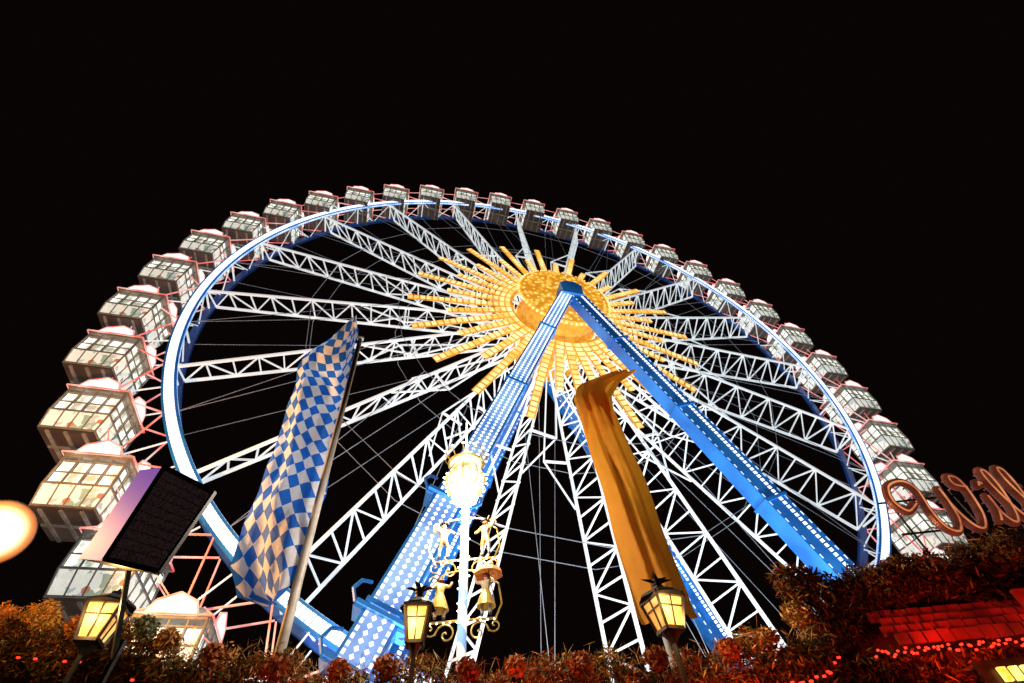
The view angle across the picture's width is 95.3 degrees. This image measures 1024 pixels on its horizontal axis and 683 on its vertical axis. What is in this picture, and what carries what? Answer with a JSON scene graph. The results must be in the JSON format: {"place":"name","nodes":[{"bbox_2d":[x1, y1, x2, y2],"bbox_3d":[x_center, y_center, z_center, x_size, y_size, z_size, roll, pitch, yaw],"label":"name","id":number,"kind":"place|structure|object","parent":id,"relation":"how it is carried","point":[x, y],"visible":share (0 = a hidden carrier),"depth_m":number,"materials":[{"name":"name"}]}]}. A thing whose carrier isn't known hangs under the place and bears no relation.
{"place":"outdoors","nodes":[
{"label":"outdoors","id":0,"kind":"place"},
{"bbox_2d":[79,465,216,682],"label":"sign","id":1,"kind":"object","parent":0,"point":[151,520],"visible":1,"depth_m":5.79,"materials":[{"name":"black metal"}]},
{"bbox_2d":[0,0,1023,682],"label":"sky","id":2,"kind":"structure","parent":0,"point":[856,167],"materials":[{"name":"black"}]},
{"label":"ground","id":3,"kind":"structure","parent":0,"visible":0},
{"bbox_2d":[0,500,38,563],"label":"globe lamp","id":4,"kind":"object","parent":3,"relation":"on","point":[19,524],"visible":1,"depth_m":10.41,"materials":[{"name":"white glass"}]},
{"bbox_2d":[29,184,971,682],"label":"ferris wheel","id":5,"kind":"object","parent":3,"relation":"on","point":[555,324],"visible":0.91,"depth_m":24.27,"materials":[{"name":"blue metal"}]},
{"bbox_2d":[0,524,1023,682],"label":"market stall","id":6,"kind":"object","parent":3,"relation":"on","point":[913,618],"visible":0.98,"depth_m":5.94,"materials":[{"name":"red plant"}]},
{"bbox_2d":[62,588,135,682],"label":"lantern","id":7,"kind":"object","parent":6,"relation":"attached to","point":[96,626],"visible":0.9,"depth_m":5.95,"materials":[{"name":"yellow glass"}]},
{"bbox_2d":[230,315,363,652],"bbox_3d":[-4.260,3.102,8.933,2.033,12.420,0.624,-5,-52,0],"label":"flagpole with lozenge flag","id":8,"kind":"object","parent":6,"relation":"attached to","point":[268,565],"visible":1,"depth_m":9.21,"materials":[{"name":"fabric"}]},
{"bbox_2d":[400,580,435,682],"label":"lantern","id":9,"kind":"object","parent":6,"relation":"attached to","point":[418,609],"visible":1,"depth_m":5.80,"materials":[{"name":"yellow glass"}]},
{"bbox_2d":[425,422,502,668],"bbox_3d":[-0.715,4.110,7.032,0.945,7.800,0.983,34,-62,-26],"label":"maypole lamp","id":10,"kind":"object","parent":6,"relation":"attached to","point":[465,482],"visible":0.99,"depth_m":7.71,"materials":[{"name":"white metal"}]},
{"bbox_2d":[574,369,697,678],"bbox_3d":[2.531,3.740,8.011,1.707,9.461,0.623,-5,-52,0],"label":"flagpole with orange banner","id":11,"kind":"object","parent":6,"relation":"attached to","point":[644,551],"visible":0.93,"depth_m":8.78,"materials":[{"name":"fabric"}]},
{"bbox_2d":[639,572,688,682],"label":"lantern","id":12,"kind":"object","parent":6,"relation":"attached to","point":[662,606],"visible":1,"depth_m":5.69,"materials":[{"name":"yellow glass"}]},
{"bbox_2d":[878,465,1023,584],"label":"script sign","id":13,"kind":"object","parent":6,"relation":"attached to","point":[995,480],"visible":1,"depth_m":6.84,"materials":[{"name":"metal"}]}
]}

